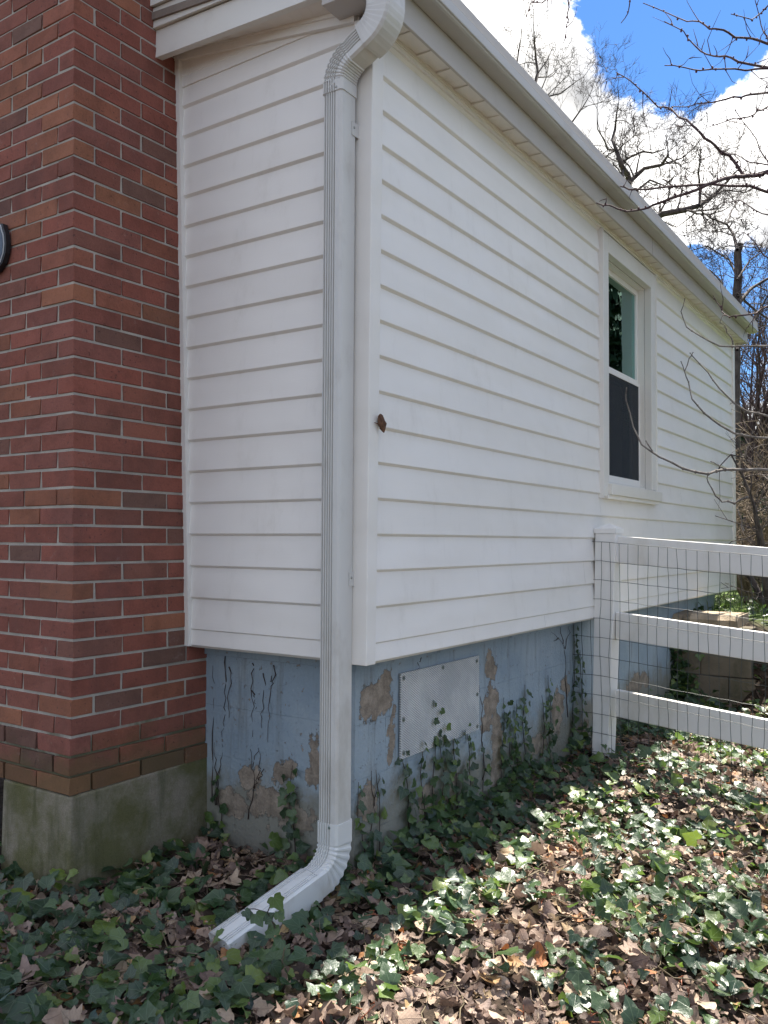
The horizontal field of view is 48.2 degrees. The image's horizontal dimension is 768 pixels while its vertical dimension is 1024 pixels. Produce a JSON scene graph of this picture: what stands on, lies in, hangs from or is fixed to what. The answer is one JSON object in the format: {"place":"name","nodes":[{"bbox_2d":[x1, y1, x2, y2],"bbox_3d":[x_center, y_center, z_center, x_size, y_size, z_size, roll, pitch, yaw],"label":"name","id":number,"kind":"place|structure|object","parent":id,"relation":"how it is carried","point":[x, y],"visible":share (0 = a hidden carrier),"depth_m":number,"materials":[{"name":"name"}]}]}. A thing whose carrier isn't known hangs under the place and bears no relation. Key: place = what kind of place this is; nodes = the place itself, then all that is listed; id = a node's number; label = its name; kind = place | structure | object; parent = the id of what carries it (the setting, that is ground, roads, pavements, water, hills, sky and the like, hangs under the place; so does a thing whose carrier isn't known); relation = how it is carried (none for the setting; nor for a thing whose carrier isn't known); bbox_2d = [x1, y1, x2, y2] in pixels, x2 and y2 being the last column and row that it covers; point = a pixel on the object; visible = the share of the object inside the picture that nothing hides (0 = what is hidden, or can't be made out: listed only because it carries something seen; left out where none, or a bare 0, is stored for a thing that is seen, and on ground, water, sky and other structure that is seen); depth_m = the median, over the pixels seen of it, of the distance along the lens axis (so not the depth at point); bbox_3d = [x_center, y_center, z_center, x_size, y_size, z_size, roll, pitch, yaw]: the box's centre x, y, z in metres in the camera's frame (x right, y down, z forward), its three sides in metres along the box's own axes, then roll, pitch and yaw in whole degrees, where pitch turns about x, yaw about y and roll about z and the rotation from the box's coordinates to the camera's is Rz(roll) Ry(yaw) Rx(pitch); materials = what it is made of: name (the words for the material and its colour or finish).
{"place":"outdoors","nodes":[
{"label":"outdoors","id":0,"kind":"place"},
{"bbox_2d":[0,584,767,1023],"bbox_3d":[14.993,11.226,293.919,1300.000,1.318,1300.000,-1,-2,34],"label":"ground","id":1,"kind":"structure","parent":0,"point":[706,952],"depth_m":2.72,"materials":[{"name":"plant"}]},
{"bbox_2d":[241,892,285,951],"bbox_3d":[-0.331,1.121,2.355,0.125,0.164,0.052,0,-2,0],"label":"ivy vine","id":2,"kind":"object","parent":1,"relation":"on","point":[259,917],"visible":1,"depth_m":2.34,"materials":[{"name":"green plant"}]},
{"bbox_2d":[0,0,757,950],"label":"house","id":3,"kind":"structure","parent":1,"relation":"on","point":[268,262],"depth_m":3.33,"materials":[{"name":"white plastic"}]},
{"bbox_2d":[0,223,10,272],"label":"plaque","id":4,"kind":"object","parent":3,"relation":"attached to","point":[5,244],"visible":1,"depth_m":3.32,"materials":[{"name":"black metal"}]},
{"bbox_2d":[204,769,229,842],"bbox_3d":[-0.671,1.184,3.462,0.129,0.291,0.059,-1,-2,34],"label":"ivy vine","id":5,"kind":"object","parent":3,"relation":"attached to","point":[209,817],"visible":0.98,"depth_m":3.46,"materials":[{"name":"green plant"}]},
{"bbox_2d":[211,669,222,804],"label":"dead vine","id":6,"kind":"object","parent":3,"relation":"attached to","point":[214,756],"visible":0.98,"depth_m":3.50,"materials":[{"name":"brown plant"}]},
{"bbox_2d":[221,656,231,734],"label":"dead vine","id":7,"kind":"object","parent":3,"relation":"attached to","point":[225,687],"visible":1,"depth_m":3.47,"materials":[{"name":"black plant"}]},
{"bbox_2d":[250,663,255,736],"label":"dead vine","id":8,"kind":"object","parent":3,"relation":"hanging from","point":[252,692],"visible":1,"depth_m":3.39,"materials":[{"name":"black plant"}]},
{"bbox_2d":[247,749,263,818],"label":"dead vine","id":9,"kind":"object","parent":3,"relation":"attached to","point":[254,777],"visible":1,"depth_m":3.37,"materials":[{"name":"brown plant"}]},
{"bbox_2d":[261,665,275,739],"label":"dead vine","id":10,"kind":"object","parent":3,"relation":"attached to","point":[269,697],"visible":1,"depth_m":3.34,"materials":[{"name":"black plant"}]},
{"bbox_2d":[274,765,310,863],"bbox_3d":[-0.354,1.169,3.232,0.171,0.412,0.049,-1,-2,34],"label":"ivy vine","id":11,"kind":"object","parent":3,"relation":"attached to","point":[291,833],"visible":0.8,"depth_m":3.24,"materials":[{"name":"green plant"}]},
{"bbox_2d":[354,782,375,864],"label":"ivy vine","id":12,"kind":"object","parent":3,"relation":"attached to","point":[369,817],"visible":0.81,"depth_m":3.12,"materials":[{"name":"green plant"}]},
{"bbox_2d":[368,771,379,841],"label":"dead vine","id":13,"kind":"object","parent":3,"relation":"attached to","point":[373,795],"visible":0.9,"depth_m":3.19,"materials":[{"name":"brown plant"}]},
{"bbox_2d":[368,774,392,866],"bbox_3d":[-0.009,1.178,3.202,0.054,0.430,0.121,-1,-2,34],"label":"ivy vine","id":14,"kind":"object","parent":3,"relation":"attached to","point":[377,833],"visible":0.73,"depth_m":3.21,"materials":[{"name":"green plant"}]},
{"bbox_2d":[374,414,386,432],"bbox_3d":[-0.016,-0.311,2.997,0.052,0.064,0.026,2,-2,-32],"label":"chrysalis","id":15,"kind":"object","parent":3,"relation":"attached to","point":[382,423],"visible":1,"depth_m":2.99},
{"bbox_2d":[395,750,422,843],"bbox_3d":[0.096,1.146,3.375,0.081,0.435,0.166,-1,-2,34],"label":"ivy vine","id":16,"kind":"object","parent":3,"relation":"attached to","point":[403,793],"visible":0.66,"depth_m":3.37,"materials":[{"name":"green plant"}]},
{"bbox_2d":[416,741,436,837],"bbox_3d":[0.173,1.129,3.476,0.061,0.444,0.154,0,-2,16],"label":"ivy vine","id":17,"kind":"object","parent":3,"relation":"attached to","point":[419,790],"visible":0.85,"depth_m":3.48,"materials":[{"name":"green plant"}]},
{"bbox_2d":[430,700,444,821],"bbox_3d":[0.217,1.018,3.554,0.043,0.534,0.124,-1,-2,34],"label":"ivy vine","id":18,"kind":"object","parent":3,"relation":"attached to","point":[433,783],"visible":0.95,"depth_m":3.55,"materials":[{"name":"green plant"}]},
{"bbox_2d":[434,723,457,822],"bbox_3d":[0.263,1.094,3.602,0.062,0.438,0.180,-1,-2,34],"label":"ivy vine","id":19,"kind":"object","parent":3,"relation":"attached to","point":[447,778],"visible":0.88,"depth_m":3.61,"materials":[{"name":"green plant"}]},
{"bbox_2d":[451,738,469,816],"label":"ivy vine","id":20,"kind":"object","parent":3,"relation":"attached to","point":[465,787],"visible":0.74,"depth_m":3.71,"materials":[{"name":"green plant"}]},
{"bbox_2d":[465,723,478,803],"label":"ivy vine","id":21,"kind":"object","parent":3,"relation":"attached to","point":[474,766],"visible":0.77,"depth_m":3.81,"materials":[{"name":"green plant"}]},
{"bbox_2d":[479,690,484,779],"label":"dead vine","id":22,"kind":"object","parent":3,"relation":"attached to","point":[481,736],"visible":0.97,"depth_m":3.92,"materials":[{"name":"brown plant"}]},
{"bbox_2d":[480,742,491,810],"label":"ivy vine","id":23,"kind":"object","parent":3,"relation":"attached to","point":[488,769],"visible":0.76,"depth_m":3.92,"materials":[{"name":"green plant"}]},
{"bbox_2d":[497,698,513,792],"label":"ivy vine","id":24,"kind":"object","parent":3,"relation":"attached to","point":[504,753],"visible":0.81,"depth_m":4.08,"materials":[{"name":"green plant"}]},
{"bbox_2d":[505,715,521,786],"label":"ivy vine","id":25,"kind":"object","parent":3,"relation":"attached to","point":[514,755],"visible":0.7,"depth_m":4.15,"materials":[{"name":"green plant"}]},
{"bbox_2d":[515,704,526,787],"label":"ivy vine","id":26,"kind":"object","parent":3,"relation":"attached to","point":[519,745],"visible":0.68,"depth_m":4.21,"materials":[{"name":"green plant"}]},
{"bbox_2d":[520,689,534,782],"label":"ivy vine","id":27,"kind":"object","parent":3,"relation":"attached to","point":[531,749],"visible":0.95,"depth_m":4.28,"materials":[{"name":"green plant"}]},
{"bbox_2d":[541,699,552,768],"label":"ivy vine","id":28,"kind":"object","parent":3,"relation":"attached to","point":[547,725],"visible":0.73,"depth_m":4.48,"materials":[{"name":"green plant"}]},
{"bbox_2d":[546,678,560,770],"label":"ivy vine","id":29,"kind":"object","parent":3,"relation":"attached to","point":[553,743],"visible":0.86,"depth_m":4.55,"materials":[{"name":"green plant"}]},
{"bbox_2d":[553,627,569,716],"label":"dead vine","id":30,"kind":"object","parent":3,"relation":"attached to","point":[565,669],"visible":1,"depth_m":4.76,"materials":[{"name":"brown plant"}]},
{"bbox_2d":[571,625,581,757],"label":"ivy vine","id":31,"kind":"object","parent":3,"relation":"attached to","point":[578,659],"visible":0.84,"depth_m":4.84,"materials":[{"name":"green plant"}]},
{"bbox_2d":[580,657,588,750],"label":"ivy vine","id":32,"kind":"object","parent":3,"relation":"attached to","point":[585,703],"visible":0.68,"depth_m":4.94,"materials":[{"name":"green plant"}]},
{"bbox_2d":[598,228,661,504],"bbox_3d":[1.494,-0.839,5.389,0.192,1.554,1.082,-1,-2,34],"label":"window","id":33,"kind":"structure","parent":3,"relation":"in","point":[628,472],"depth_m":5.49,"materials":[{"name":"plastic"}]},
{"bbox_2d":[0,664,767,1023],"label":"ivy ground cover","id":34,"kind":"object","parent":1,"relation":"on","point":[244,980],"visible":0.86,"depth_m":2.79,"materials":[{"name":"green plant"}]},
{"bbox_2d":[0,728,767,1023],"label":"dry stems","id":35,"kind":"object","parent":1,"relation":"on","point":[460,909],"visible":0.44,"depth_m":2.80,"materials":[{"name":"beige plant"}]},
{"bbox_2d":[13,733,767,1023],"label":"fallen leaves","id":36,"kind":"object","parent":1,"relation":"on","point":[595,965],"visible":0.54,"depth_m":2.77,"materials":[{"name":"plant"}]},
{"bbox_2d":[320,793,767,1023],"bbox_3d":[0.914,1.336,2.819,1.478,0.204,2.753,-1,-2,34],"label":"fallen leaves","id":37,"kind":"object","parent":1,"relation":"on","point":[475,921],"visible":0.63,"depth_m":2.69,"materials":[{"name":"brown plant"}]},
{"bbox_2d":[483,0,652,121],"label":"bare tree","id":38,"kind":"object","parent":1,"relation":"on","point":[535,50],"visible":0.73,"depth_m":16.85,"materials":[{"name":"brown plant"}]},
{"bbox_2d":[523,0,767,336],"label":"budding tree","id":39,"kind":"object","parent":1,"relation":"on","point":[741,175],"visible":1,"depth_m":4.43,"materials":[{"name":"brown plant"}]},
{"bbox_2d":[572,523,767,795],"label":"fence","id":40,"kind":"object","parent":1,"relation":"on","point":[615,549],"visible":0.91,"depth_m":4.56,"materials":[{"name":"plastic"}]},
{"bbox_2d":[572,34,767,251],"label":"bare tree","id":41,"kind":"object","parent":1,"relation":"on","point":[623,169],"visible":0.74,"depth_m":12.78,"materials":[{"name":"brown plant"}]},
{"bbox_2d":[616,595,767,758],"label":"ivy bank","id":42,"kind":"structure","parent":1,"relation":"on","point":[683,680],"depth_m":6.41,"materials":[{"name":"green plant"}]},
{"bbox_2d":[625,299,767,530],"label":"sapling","id":43,"kind":"object","parent":1,"relation":"on","point":[732,432],"visible":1,"depth_m":4.05,"materials":[{"name":"brown plant"}]},
{"bbox_2d":[643,155,767,542],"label":"bare tree","id":44,"kind":"object","parent":1,"relation":"on","point":[737,288],"visible":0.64,"depth_m":11.46,"materials":[{"name":"brown plant"}]},
{"bbox_2d":[672,610,756,706],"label":"retaining wall","id":45,"kind":"structure","parent":1,"relation":"on","point":[716,666],"depth_m":6.35,"materials":[{"name":"concrete"}]},
{"bbox_2d":[679,200,767,543],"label":"bare tree","id":46,"kind":"object","parent":1,"relation":"on","point":[759,380],"visible":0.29,"depth_m":14.00,"materials":[{"name":"brown plant"}]},
{"bbox_2d":[711,235,767,495],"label":"bare tree","id":47,"kind":"object","parent":1,"relation":"on","point":[744,373],"visible":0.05,"depth_m":16.13,"materials":[{"name":"brown plant"}]},
{"bbox_2d":[714,423,767,613],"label":"bare shrub","id":48,"kind":"object","parent":1,"relation":"on","point":[760,543],"visible":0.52,"depth_m":7.28,"materials":[{"name":"brown plant"}]},
{"bbox_2d":[715,393,767,604],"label":"bare shrub","id":49,"kind":"object","parent":1,"relation":"on","point":[746,585],"visible":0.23,"depth_m":8.40,"materials":[{"name":"beige plant"}]},
{"bbox_2d":[461,0,767,428],"label":"sky","id":50,"kind":"structure","parent":0,"point":[649,35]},
{"bbox_2d":[700,585,766,618],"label":"lawn grass","id":51,"kind":"structure","parent":0,"point":[726,602],"depth_m":7.75,"materials":[{"name":"green plant"}]},
{"bbox_2d":[740,416,767,543],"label":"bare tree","id":52,"kind":"object","parent":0,"point":[743,439],"visible":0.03,"depth_m":22.76,"materials":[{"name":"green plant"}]}
]}

